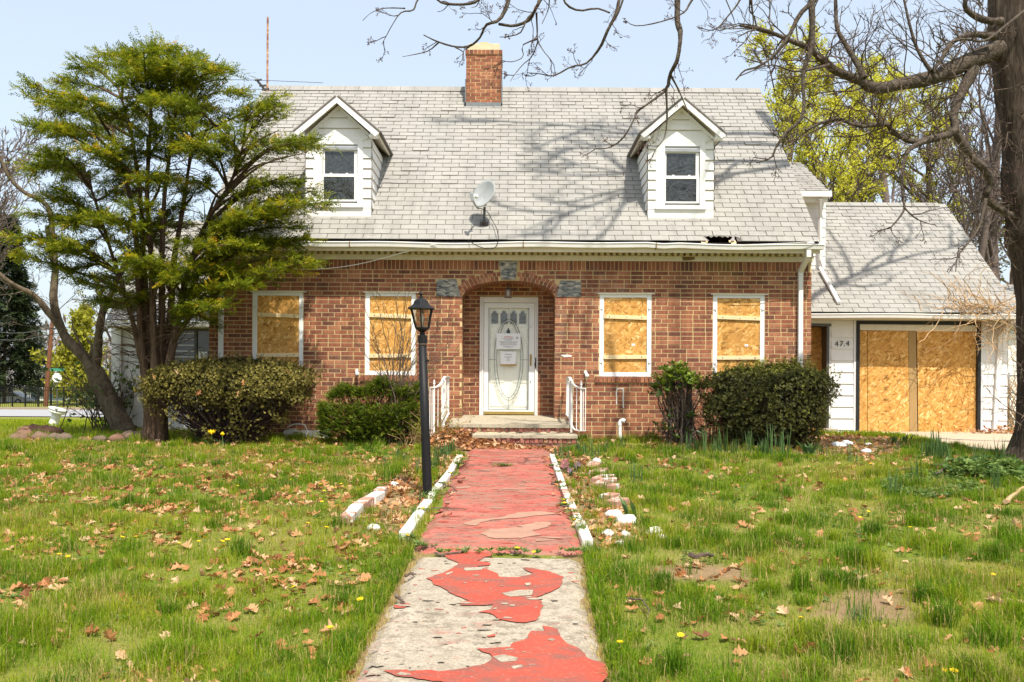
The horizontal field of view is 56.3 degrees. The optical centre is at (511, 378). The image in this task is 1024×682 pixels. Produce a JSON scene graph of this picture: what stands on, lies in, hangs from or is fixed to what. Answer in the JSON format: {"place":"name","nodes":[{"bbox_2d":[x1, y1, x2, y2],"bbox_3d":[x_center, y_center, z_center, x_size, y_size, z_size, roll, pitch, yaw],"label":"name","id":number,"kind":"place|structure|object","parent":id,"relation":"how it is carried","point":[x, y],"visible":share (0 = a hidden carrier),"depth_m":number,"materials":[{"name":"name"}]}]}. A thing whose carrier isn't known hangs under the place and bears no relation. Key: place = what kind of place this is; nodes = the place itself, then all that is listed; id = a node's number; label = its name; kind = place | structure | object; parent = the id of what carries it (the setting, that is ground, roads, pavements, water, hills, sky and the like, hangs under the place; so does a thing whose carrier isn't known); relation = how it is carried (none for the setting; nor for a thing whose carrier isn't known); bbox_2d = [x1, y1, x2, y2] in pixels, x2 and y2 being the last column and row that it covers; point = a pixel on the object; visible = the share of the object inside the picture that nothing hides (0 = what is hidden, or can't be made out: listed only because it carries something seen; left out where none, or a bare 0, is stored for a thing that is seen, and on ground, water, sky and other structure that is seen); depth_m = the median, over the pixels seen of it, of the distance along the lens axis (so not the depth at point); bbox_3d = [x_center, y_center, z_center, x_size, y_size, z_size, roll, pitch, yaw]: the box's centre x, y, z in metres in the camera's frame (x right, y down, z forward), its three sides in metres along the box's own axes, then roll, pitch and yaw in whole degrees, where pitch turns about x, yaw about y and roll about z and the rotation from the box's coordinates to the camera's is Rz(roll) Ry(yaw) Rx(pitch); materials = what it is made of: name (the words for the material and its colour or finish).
{"place":"outdoors","nodes":[
{"label":"outdoors","id":0,"kind":"place"},
{"bbox_2d":[0,409,103,416],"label":"street","id":1,"kind":"structure","parent":0,"point":[14,412],"depth_m":64.05,"materials":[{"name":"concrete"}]},
{"bbox_2d":[354,448,608,681],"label":"path","id":2,"kind":"structure","parent":0,"point":[471,616],"depth_m":6.63,"materials":[{"name":"concrete"}]},
{"bbox_2d":[397,457,590,553],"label":"crack weeds","id":3,"kind":"object","parent":2,"relation":"on","point":[422,543],"visible":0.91,"depth_m":8.09,"materials":[{"name":"green plant"}]},
{"bbox_2d":[0,0,1010,369],"label":"sky","id":4,"kind":"structure","parent":0,"point":[324,41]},
{"bbox_2d":[0,400,1023,681],"bbox_3d":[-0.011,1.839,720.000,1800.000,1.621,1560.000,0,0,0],"label":"ground","id":5,"kind":"structure","parent":0,"point":[880,608],"depth_m":7.39,"materials":[{"name":"plant"}]},
{"bbox_2d":[1,392,34,401],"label":"parked car","id":6,"kind":"object","parent":5,"relation":"on","point":[18,396],"visible":0.58,"depth_m":92.00,"materials":[{"name":"white paint"}]},
{"bbox_2d":[9,433,29,439],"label":"field stone","id":7,"kind":"object","parent":5,"relation":"on","point":[19,435],"visible":0.48,"depth_m":15.66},
{"bbox_2d":[0,126,46,274],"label":"bare tree","id":8,"kind":"object","parent":5,"relation":"on","point":[5,201],"visible":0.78,"depth_m":26.87,"materials":[{"name":"plant"}]},
{"bbox_2d":[18,585,31,599],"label":"fallen leaf","id":9,"kind":"object","parent":5,"relation":"on","point":[24,592],"visible":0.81,"depth_m":6.61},
{"bbox_2d":[0,210,55,402],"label":"spruce tree","id":10,"kind":"object","parent":5,"relation":"on","point":[20,307],"visible":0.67,"depth_m":89.41,"materials":[{"name":"green plant"}]},
{"bbox_2d":[16,423,39,432],"bbox_3d":[-8.329,0.937,16.595,0.495,0.315,0.410,0,0,0],"label":"field stone","id":11,"kind":"object","parent":5,"relation":"on","point":[32,427],"visible":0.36,"depth_m":16.51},
{"bbox_2d":[0,95,65,261],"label":"bare tree","id":12,"kind":"object","parent":5,"relation":"on","point":[24,144],"visible":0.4,"depth_m":32.39,"materials":[{"name":"plant"}]},
{"bbox_2d":[30,431,48,439],"bbox_3d":[-7.812,0.986,15.835,0.380,0.232,0.268,0,0,42],"label":"field stone","id":13,"kind":"object","parent":5,"relation":"on","point":[37,434],"visible":0.52,"depth_m":15.75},
{"bbox_2d":[0,387,89,406],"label":"iron fence","id":14,"kind":"object","parent":5,"relation":"on","point":[38,395],"visible":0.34,"depth_m":79.04,"materials":[{"name":"black metal"}]},
{"bbox_2d":[0,407,92,409],"bbox_3d":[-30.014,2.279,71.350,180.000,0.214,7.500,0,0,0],"label":"kerb","id":15,"kind":"structure","parent":5,"relation":"on","point":[42,408],"depth_m":70.99,"materials":[{"name":"concrete"}]},
{"bbox_2d":[44,321,54,405],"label":"utility pole","id":16,"kind":"object","parent":5,"relation":"on","point":[47,376],"visible":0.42,"depth_m":80.36,"materials":[{"name":"brown wood"}]},
{"bbox_2d":[36,425,63,433],"bbox_3d":[-8.040,0.946,16.630,0.512,0.292,0.329,0,0,-22],"label":"field stone","id":17,"kind":"object","parent":5,"relation":"on","point":[51,429],"visible":0.47,"depth_m":16.56,"materials":[{"name":"stone"}]},
{"bbox_2d":[0,313,110,372],"bbox_3d":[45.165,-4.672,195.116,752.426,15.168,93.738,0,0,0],"label":"woods","id":18,"kind":"object","parent":5,"relation":"on","point":[55,340],"visible":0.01,"depth_m":172.38,"materials":[{"name":"plant"}]},
{"bbox_2d":[50,368,64,406],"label":"stop sign","id":19,"kind":"object","parent":5,"relation":"on","point":[57,373],"visible":0.72,"depth_m":78.00,"materials":[{"name":"white metal"}]},
{"bbox_2d":[48,406,67,425],"bbox_3d":[-9.984,0.888,21.000,0.438,0.566,0.384,0,0,0],"label":"pedestal","id":20,"kind":"object","parent":5,"relation":"on","point":[55,417],"visible":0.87,"depth_m":20.91,"materials":[{"name":"white paint"}]},
{"bbox_2d":[54,432,73,439],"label":"field stone","id":21,"kind":"object","parent":5,"relation":"on","point":[63,435],"visible":0.47,"depth_m":15.57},
{"bbox_2d":[28,301,106,404],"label":"budding tree","id":22,"kind":"object","parent":5,"relation":"on","point":[83,324],"visible":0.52,"depth_m":84.09,"materials":[{"name":"plant"}]},
{"bbox_2d":[0,133,136,431],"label":"leaning tree","id":23,"kind":"object","parent":5,"relation":"on","point":[117,417],"visible":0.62,"depth_m":17.89,"materials":[{"name":"brown plant"}]},
{"bbox_2d":[40,361,108,404],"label":"shrub","id":24,"kind":"object","parent":5,"relation":"on","point":[65,380],"visible":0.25,"depth_m":82.60,"materials":[{"name":"plant"}]},
{"bbox_2d":[44,353,139,430],"bbox_3d":[-8.057,0.176,18.503,2.069,1.683,2.083,0,0,0],"label":"twiggy shrub","id":25,"kind":"object","parent":5,"relation":"on","point":[89,391],"visible":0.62,"depth_m":18.37,"materials":[{"name":"green plant"}]},
{"bbox_2d":[72,254,129,379],"bbox_3d":[-15.860,-1.808,39.953,3.447,7.587,4.108,0,0,22],"label":"bare tree","id":26,"kind":"object","parent":5,"relation":"on","point":[109,360],"visible":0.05,"depth_m":39.50,"materials":[{"name":"plant"}]},
{"bbox_2d":[102,629,116,639],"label":"fallen leaf","id":27,"kind":"object","parent":5,"relation":"on","point":[109,635],"visible":1,"depth_m":5.70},
{"bbox_2d":[107,433,124,441],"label":"field stone","id":28,"kind":"object","parent":5,"relation":"on","point":[115,437],"visible":0.62,"depth_m":15.68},
{"bbox_2d":[122,430,140,440],"bbox_3d":[-6.278,0.990,15.938,0.453,0.269,0.312,0,0,0],"label":"field stone","id":29,"kind":"object","parent":5,"relation":"on","point":[126,433],"visible":0.34,"depth_m":15.86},
{"bbox_2d":[0,23,345,441],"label":"yew tree","id":30,"kind":"object","parent":5,"relation":"on","point":[186,106],"visible":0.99,"depth_m":15.10,"materials":[{"name":"green plant"}]},
{"bbox_2d":[126,348,325,444],"bbox_3d":[-4.642,0.318,15.585,3.262,1.639,1.784,0,0,0],"label":"azalea bush","id":31,"kind":"object","parent":5,"relation":"on","point":[224,409],"visible":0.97,"depth_m":15.19,"materials":[{"name":"green plant"}]},
{"bbox_2d":[340,511,355,525],"bbox_3d":[-1.568,1.373,9.179,0.123,0.178,0.176,0,0,3],"label":"border brick","id":32,"kind":"object","parent":5,"relation":"on","point":[351,515],"visible":0.45,"depth_m":9.10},
{"bbox_2d":[352,498,369,513],"bbox_3d":[-1.542,1.339,9.781,0.125,0.190,0.294,0,0,6],"label":"border brick","id":33,"kind":"object","parent":5,"relation":"on","point":[365,502],"visible":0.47,"depth_m":9.76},
{"bbox_2d":[313,374,420,443],"bbox_3d":[-2.314,0.486,15.520,1.896,1.212,0.926,0,0,0],"label":"yew","id":34,"kind":"object","parent":5,"relation":"on","point":[363,421],"visible":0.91,"depth_m":15.37,"materials":[{"name":"plant"}]},
{"bbox_2d":[367,491,384,505],"bbox_3d":[-1.463,1.315,10.228,0.124,0.189,0.351,0,0,8],"label":"border brick","id":35,"kind":"object","parent":5,"relation":"on","point":[378,496],"visible":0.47,"depth_m":10.18,"materials":[{"name":"brick"}]},
{"bbox_2d":[348,280,476,444],"bbox_3d":[-1.575,-0.276,15.496,2.078,2.731,1.044,0,0,0],"label":"bare shrub","id":36,"kind":"object","parent":5,"relation":"on","point":[401,365],"visible":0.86,"depth_m":15.47,"materials":[{"name":"plant"}]},
{"bbox_2d":[399,506,427,538],"bbox_3d":[-0.932,1.398,9.150,0.109,0.198,1.224,0,0,2],"label":"edging stone","id":37,"kind":"object","parent":5,"relation":"on","point":[409,526],"visible":0.5,"depth_m":8.90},
{"bbox_2d":[408,291,434,494],"bbox_3d":[-1.010,0.219,10.633,0.289,2.381,0.332,0,0,0],"label":"lamp post","id":38,"kind":"object","parent":5,"relation":"on","point":[420,303],"visible":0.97,"depth_m":10.59,"materials":[{"name":"black metal"}]},
{"bbox_2d":[389,403,473,446],"bbox_3d":[-1.263,0.735,15.377,1.407,0.700,1.520,0,0,0],"label":"straggly shrub","id":39,"kind":"object","parent":5,"relation":"on","point":[416,435],"visible":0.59,"depth_m":15.19,"materials":[{"name":"plant"}]},
{"bbox_2d":[429,376,450,435],"bbox_3d":[-1.095,0.451,15.731,0.220,0.980,1.434,0,0,8],"label":"stair railing","id":40,"kind":"object","parent":5,"relation":"on","point":[442,383],"visible":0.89,"depth_m":15.27,"materials":[{"name":"metal"}]},
{"bbox_2d":[437,441,448,459],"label":"bulb clump","id":41,"kind":"object","parent":5,"relation":"on","point":[443,450],"visible":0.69,"depth_m":13.49,"materials":[{"name":"green plant"}]},
{"bbox_2d":[440,470,453,481],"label":"edging stone","id":42,"kind":"object","parent":5,"relation":"on","point":[447,477],"visible":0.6,"depth_m":11.74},
{"bbox_2d":[104,42,831,439],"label":"brick house","id":43,"kind":"structure","parent":5,"relation":"on","point":[622,268],"depth_m":16.65,"materials":[{"name":"brick"}]},
{"bbox_2d":[174,329,208,362],"bbox_3d":[-5.962,-0.594,19.055,1.619,0.820,0.090,0,0,0],"label":"porch window","id":44,"kind":"structure","parent":43,"relation":"in","point":[202,341],"depth_m":19.06,"materials":[{"name":"grey metal"}]},
{"bbox_2d":[266,17,268,91],"bbox_3d":[-5.132,-6.520,20.100,0.039,2.126,0.039,0,0,-23],"label":"antenna pole","id":45,"kind":"object","parent":43,"relation":"on","point":[267,52],"visible":0.65,"depth_m":20.08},
{"bbox_2d":[251,291,305,366],"bbox_3d":[-4.052,-0.788,16.631,0.978,1.443,0.118,0,0,0],"label":"window","id":46,"kind":"structure","parent":43,"relation":"in","point":[277,315],"depth_m":16.63,"materials":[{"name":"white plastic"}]},
{"bbox_2d":[294,243,438,269],"bbox_3d":[-2.741,-2.078,16.339,3.050,0.414,0.292,0,0,4],"label":"service cable","id":47,"kind":"object","parent":43,"relation":"attached to","point":[373,260],"visible":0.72,"depth_m":16.39,"materials":[{"name":"white plastic"}]},
{"bbox_2d":[363,292,418,374],"bbox_3d":[-2.102,-0.777,16.631,0.970,1.443,0.118,0,0,0],"label":"window","id":48,"kind":"structure","parent":43,"relation":"in","point":[389,300],"depth_m":16.63,"materials":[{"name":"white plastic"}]},
{"bbox_2d":[468,180,498,248],"bbox_3d":[-0.477,-2.794,16.318,0.515,1.247,0.611,0,0,0],"label":"satellite dish","id":49,"kind":"object","parent":43,"relation":"attached to","point":[482,194],"visible":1,"depth_m":16.44,"materials":[{"name":"grey metal"}]},
{"bbox_2d":[489,308,528,408],"bbox_3d":[-0.052,-0.352,17.406,0.891,2.002,0.089,0,0,0],"label":"entry door","id":50,"kind":"structure","parent":43,"relation":"in","point":[508,376],"depth_m":17.39,"materials":[{"name":"white wood"}]},
{"bbox_2d":[484,303,535,414],"bbox_3d":[-0.035,-0.356,17.300,0.943,2.012,0.084,0,0,0],"label":"storm door","id":51,"kind":"structure","parent":43,"relation":"in","point":[530,411],"depth_m":17.31,"materials":[{"name":"white plastic"}]},
{"bbox_2d":[496,333,520,348],"bbox_3d":[-0.064,-0.671,17.311,0.438,0.288,0.010,0,0,0],"label":"paper notice","id":52,"kind":"object","parent":51,"relation":"attached to","point":[508,340],"visible":1,"depth_m":17.31,"materials":[{"name":"paper"}]},
{"bbox_2d":[500,351,516,365],"bbox_3d":[-0.065,-0.359,17.315,0.295,0.258,0.013,0,0,0],"label":"paper notice","id":53,"kind":"object","parent":51,"relation":"attached to","point":[507,358],"visible":1,"depth_m":17.31,"materials":[{"name":"white paper"}]},
{"bbox_2d":[597,293,654,376],"bbox_3d":[1.975,-0.753,16.631,0.997,1.443,0.118,0,0,0],"label":"window","id":54,"kind":"structure","parent":43,"relation":"in","point":[625,318],"depth_m":16.63,"materials":[{"name":"white wood"}]},
{"bbox_2d":[711,294,768,372],"bbox_3d":[3.938,-0.742,16.631,0.993,1.443,0.118,0,0,0],"label":"window","id":55,"kind":"structure","parent":43,"relation":"in","point":[738,319],"depth_m":16.63,"materials":[{"name":"white wood"}]},
{"bbox_2d":[0,424,1023,681],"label":"leaf litter","id":56,"kind":"object","parent":5,"relation":"on","point":[468,442],"visible":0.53,"depth_m":10.60,"materials":[{"name":"plant"}]},
{"bbox_2d":[447,415,577,448],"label":"porch steps","id":57,"kind":"structure","parent":5,"relation":"on","point":[535,430],"depth_m":15.35,"materials":[{"name":"concrete"}]},
{"bbox_2d":[565,377,585,432],"bbox_3d":[0.943,0.417,15.728,0.242,0.890,1.436,0,0,-9],"label":"stair railing","id":58,"kind":"object","parent":57,"relation":"on","point":[570,384],"visible":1,"depth_m":15.27,"materials":[{"name":"metal"}]},
{"bbox_2d":[554,438,571,458],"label":"bulb clump","id":59,"kind":"object","parent":5,"relation":"on","point":[562,451],"visible":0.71,"depth_m":13.60,"materials":[{"name":"green plant"}]},
{"bbox_2d":[574,520,592,545],"bbox_3d":[0.649,1.436,8.698,0.104,0.177,0.818,0,0,-1],"label":"edging stone","id":60,"kind":"object","parent":5,"relation":"on","point":[583,534],"visible":0.5,"depth_m":8.47,"materials":[{"name":"stone"}]},
{"bbox_2d":[594,477,616,487],"bbox_3d":[1.118,1.276,11.432,0.166,0.163,0.411,0,0,24],"label":"border brick","id":61,"kind":"object","parent":5,"relation":"on","point":[606,478],"visible":0.37,"depth_m":11.37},
{"bbox_2d":[604,509,623,517],"bbox_3d":[1.005,1.363,9.479,0.207,0.143,0.144,0,0,35],"label":"white rock","id":62,"kind":"object","parent":5,"relation":"on","point":[615,512],"visible":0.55,"depth_m":9.43,"materials":[{"name":"stone"}]},
{"bbox_2d":[606,497,628,506],"bbox_3d":[1.109,1.348,10.156,0.167,0.156,0.246,0,0,37],"label":"border brick","id":63,"kind":"object","parent":5,"relation":"on","point":[618,502],"visible":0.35,"depth_m":10.09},
{"bbox_2d":[618,418,625,438],"bbox_3d":[1.874,0.935,16.372,0.138,0.513,0.073,0,0,16],"label":"vent pipe","id":64,"kind":"object","parent":5,"relation":"on","point":[621,421],"visible":0.91,"depth_m":16.35,"materials":[{"name":"white plastic"}]},
{"bbox_2d":[615,514,636,524],"bbox_3d":[1.089,1.375,9.206,0.221,0.143,0.160,0,0,0],"label":"white rock","id":65,"kind":"object","parent":5,"relation":"on","point":[623,519],"visible":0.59,"depth_m":9.15,"materials":[{"name":"stone"}]},
{"bbox_2d":[619,496,635,516],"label":"tulip leaves","id":66,"kind":"object","parent":5,"relation":"on","point":[625,507],"visible":0.67,"depth_m":9.39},
{"bbox_2d":[629,460,641,482],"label":"bulb clump","id":67,"kind":"object","parent":5,"relation":"on","point":[634,473],"visible":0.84,"depth_m":11.65,"materials":[{"name":"green plant"}]},
{"bbox_2d":[647,360,707,445],"bbox_3d":[2.719,0.429,15.701,1.082,1.491,0.840,0,0,0],"label":"rhododendron","id":68,"kind":"object","parent":5,"relation":"on","point":[682,417],"visible":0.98,"depth_m":15.58,"materials":[{"name":"plant"}]},
{"bbox_2d":[675,429,692,452],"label":"bulb clump","id":69,"kind":"object","parent":5,"relation":"on","point":[687,442],"visible":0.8,"depth_m":14.51,"materials":[{"name":"green plant"}]},
{"bbox_2d":[363,0,1023,462],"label":"oak tree","id":70,"kind":"object","parent":5,"relation":"on","point":[1001,52],"visible":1,"depth_m":12.89,"materials":[{"name":"brown plant"}]},
{"bbox_2d":[688,552,713,558],"bbox_3d":[1.534,1.435,7.792,0.217,0.061,0.068,0,0,-10],"label":"fallen stick","id":71,"kind":"object","parent":5,"relation":"on","point":[695,556],"visible":0.99,"depth_m":7.78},
{"bbox_2d":[701,426,714,452],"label":"bulb clump","id":72,"kind":"object","parent":5,"relation":"on","point":[704,443],"visible":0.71,"depth_m":14.41,"materials":[{"name":"green plant"}]},
{"bbox_2d":[714,425,727,452],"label":"bulb clump","id":73,"kind":"object","parent":5,"relation":"on","point":[719,439],"visible":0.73,"depth_m":14.19,"materials":[{"name":"green plant"}]},
{"bbox_2d":[736,427,753,451],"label":"bulb clump","id":74,"kind":"object","parent":5,"relation":"on","point":[748,441],"visible":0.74,"depth_m":14.38,"materials":[{"name":"green plant"}]},
{"bbox_2d":[757,436,768,453],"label":"bulb clump","id":75,"kind":"object","parent":5,"relation":"on","point":[763,446],"visible":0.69,"depth_m":14.23,"materials":[{"name":"green plant"}]},
{"bbox_2d":[691,354,841,447],"bbox_3d":[4.179,0.392,15.514,2.526,1.599,1.536,0,0,0],"label":"clipped hedge","id":76,"kind":"object","parent":5,"relation":"on","point":[777,401],"visible":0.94,"depth_m":15.15,"materials":[{"name":"green plant"}]},
{"bbox_2d":[767,424,782,455],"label":"bulb clump","id":77,"kind":"object","parent":5,"relation":"on","point":[771,444],"visible":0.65,"depth_m":14.15,"materials":[{"name":"green plant"}]},
{"bbox_2d":[774,427,791,452],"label":"bulb clump","id":78,"kind":"object","parent":5,"relation":"on","point":[783,447],"visible":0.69,"depth_m":13.88,"materials":[{"name":"green plant"}]},
{"bbox_2d":[796,440,816,454],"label":"tulip leaves","id":79,"kind":"object","parent":5,"relation":"on","point":[805,448],"visible":0.71,"depth_m":14.16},
{"bbox_2d":[741,18,875,201],"bbox_3d":[8.740,-4.729,30.420,5.787,12.942,8.973,0,0,0],"label":"maple tree","id":80,"kind":"object","parent":5,"relation":"on","point":[830,103],"visible":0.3,"depth_m":29.87,"materials":[{"name":"plant"}]},
{"bbox_2d":[848,599,867,628],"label":"bulb clump","id":81,"kind":"object","parent":5,"relation":"on","point":[854,612],"visible":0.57,"depth_m":6.07,"materials":[{"name":"green plant"}]},
{"bbox_2d":[766,17,972,215],"bbox_3d":[11.991,-5.096,33.723,7.224,13.889,7.822,0,0,21],"label":"maple tree","id":82,"kind":"object","parent":5,"relation":"on","point":[875,77],"visible":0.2,"depth_m":31.57,"materials":[{"name":"plant"}]},
{"bbox_2d":[792,108,965,221],"bbox_3d":[10.014,-2.945,26.543,4.637,9.042,3.109,0,0,0],"label":"maple tree","id":83,"kind":"object","parent":5,"relation":"on","point":[815,169],"visible":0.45,"depth_m":26.30,"materials":[{"name":"plant"}]},
{"bbox_2d":[816,28,954,202],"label":"bare tree","id":84,"kind":"object","parent":5,"relation":"on","point":[886,199],"visible":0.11,"depth_m":43.22,"materials":[{"name":"plant"}]},
{"bbox_2d":[889,467,902,495],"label":"bulb clump","id":85,"kind":"object","parent":5,"relation":"on","point":[890,481],"visible":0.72,"depth_m":10.82,"materials":[{"name":"green plant"}]},
{"bbox_2d":[903,454,921,481],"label":"bulb clump","id":86,"kind":"object","parent":5,"relation":"on","point":[916,468],"visible":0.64,"depth_m":11.74,"materials":[{"name":"green plant"}]},
{"bbox_2d":[811,198,1015,432],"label":"attached garage","id":87,"kind":"structure","parent":5,"relation":"on","point":[866,337],"depth_m":19.43,"materials":[{"name":"white"}]},
{"bbox_2d":[901,257,1015,372],"bbox_3d":[9.338,-1.360,18.935,3.006,2.538,2.265,0,0,0],"label":"dry vine","id":88,"kind":"object","parent":87,"relation":"on","point":[979,306],"visible":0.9,"depth_m":18.94,"materials":[{"name":"plant"}]},
{"bbox_2d":[921,439,930,458],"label":"bulb clump","id":89,"kind":"object","parent":5,"relation":"on","point":[928,452],"visible":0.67,"depth_m":14.11,"materials":[{"name":"green plant"}]},
{"bbox_2d":[913,421,939,453],"bbox_3d":[6.162,0.899,14.188,0.439,0.562,0.252,0,0,-10],"label":"bulb clump","id":90,"kind":"object","parent":5,"relation":"on","point":[931,431],"visible":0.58,"depth_m":14.14,"materials":[{"name":"green plant"}]},
{"bbox_2d":[849,57,1004,246],"bbox_3d":[13.488,-4.374,30.593,4.546,12.192,5.080,0,0,-15],"label":"maple tree","id":91,"kind":"object","parent":5,"relation":"on","point":[909,157],"visible":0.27,"depth_m":30.82,"materials":[{"name":"plant"}]},
{"bbox_2d":[880,467,987,497],"bbox_3d":[5.054,1.252,11.619,1.183,0.174,2.234,0,0,15],"label":"clover patch","id":92,"kind":"object","parent":5,"relation":"on","point":[924,493],"visible":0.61,"depth_m":11.26,"materials":[{"name":"green plant"}]},
{"bbox_2d":[927,434,949,457],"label":"bulb clump","id":93,"kind":"object","parent":5,"relation":"on","point":[934,446],"visible":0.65,"depth_m":13.93,"materials":[{"name":"green plant"}]},
{"bbox_2d":[933,437,951,460],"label":"bulb clump","id":94,"kind":"object","parent":5,"relation":"on","point":[946,450],"visible":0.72,"depth_m":13.72,"materials":[{"name":"green plant"}]},
{"bbox_2d":[892,0,1003,262],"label":"bare tree","id":95,"kind":"object","parent":5,"relation":"on","point":[984,231],"visible":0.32,"depth_m":25.64,"materials":[{"name":"plant"}]},
{"bbox_2d":[921,24,1014,293],"bbox_3d":[14.398,-4.950,28.673,4.979,13.280,6.223,0,0,0],"label":"bare tree","id":96,"kind":"object","parent":5,"relation":"on","point":[991,247],"visible":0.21,"depth_m":28.59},
{"bbox_2d":[972,441,988,465],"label":"bulb clump","id":97,"kind":"object","parent":5,"relation":"on","point":[979,453],"visible":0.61,"depth_m":12.69,"materials":[{"name":"green plant"}]},
{"bbox_2d":[943,454,1023,482],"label":"ground ivy","id":98,"kind":"object","parent":5,"relation":"on","point":[966,464],"visible":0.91,"depth_m":12.22,"materials":[{"name":"green plant"}]},
{"bbox_2d":[965,314,1016,430],"bbox_3d":[11.131,-0.165,20.494,4.820,2.672,4.030,0,0,-29],"label":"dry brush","id":99,"kind":"object","parent":5,"relation":"on","point":[1010,419],"visible":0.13,"depth_m":20.63,"materials":[{"name":"plant"}]},
{"bbox_2d":[968,143,1014,326],"bbox_3d":[20.019,-4.251,39.383,7.284,12.876,4.839,0,0,42],"label":"bare tree","id":100,"kind":"object","parent":5,"relation":"on","point":[1004,260],"visible":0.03,"depth_m":39.24,"materials":[{"name":"brown plant"}]},
{"bbox_2d":[989,460,1015,491],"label":"bulb clump","id":101,"kind":"object","parent":5,"relation":"on","point":[995,482],"visible":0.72,"depth_m":11.15,"materials":[{"name":"green plant"}]},
{"bbox_2d":[993,434,1020,458],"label":"bulb clump","id":102,"kind":"object","parent":5,"relation":"on","point":[1001,455],"visible":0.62,"depth_m":13.05,"materials":[{"name":"green plant"}]},
{"bbox_2d":[999,284,1016,427],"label":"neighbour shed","id":103,"kind":"structure","parent":5,"relation":"on","point":[1009,289],"depth_m":26.98,"materials":[{"name":"white"}]},
{"bbox_2d":[1007,373,1016,429],"bbox_3d":[12.455,0.678,21.500,5.520,1.599,0.060,0,0,0],"label":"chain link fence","id":104,"kind":"object","parent":5,"relation":"on","point":[1009,376],"visible":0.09,"depth_m":21.49,"materials":[{"name":"metal"}]},
{"bbox_2d":[1003,486,1023,503],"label":"fallen stick","id":105,"kind":"object","parent":5,"relation":"on","point":[1008,499],"visible":0.89,"depth_m":10.40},
{"bbox_2d":[856,431,1011,452],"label":"driveway","id":106,"kind":"structure","parent":0,"point":[977,438],"depth_m":17.37,"materials":[{"name":"concrete"}]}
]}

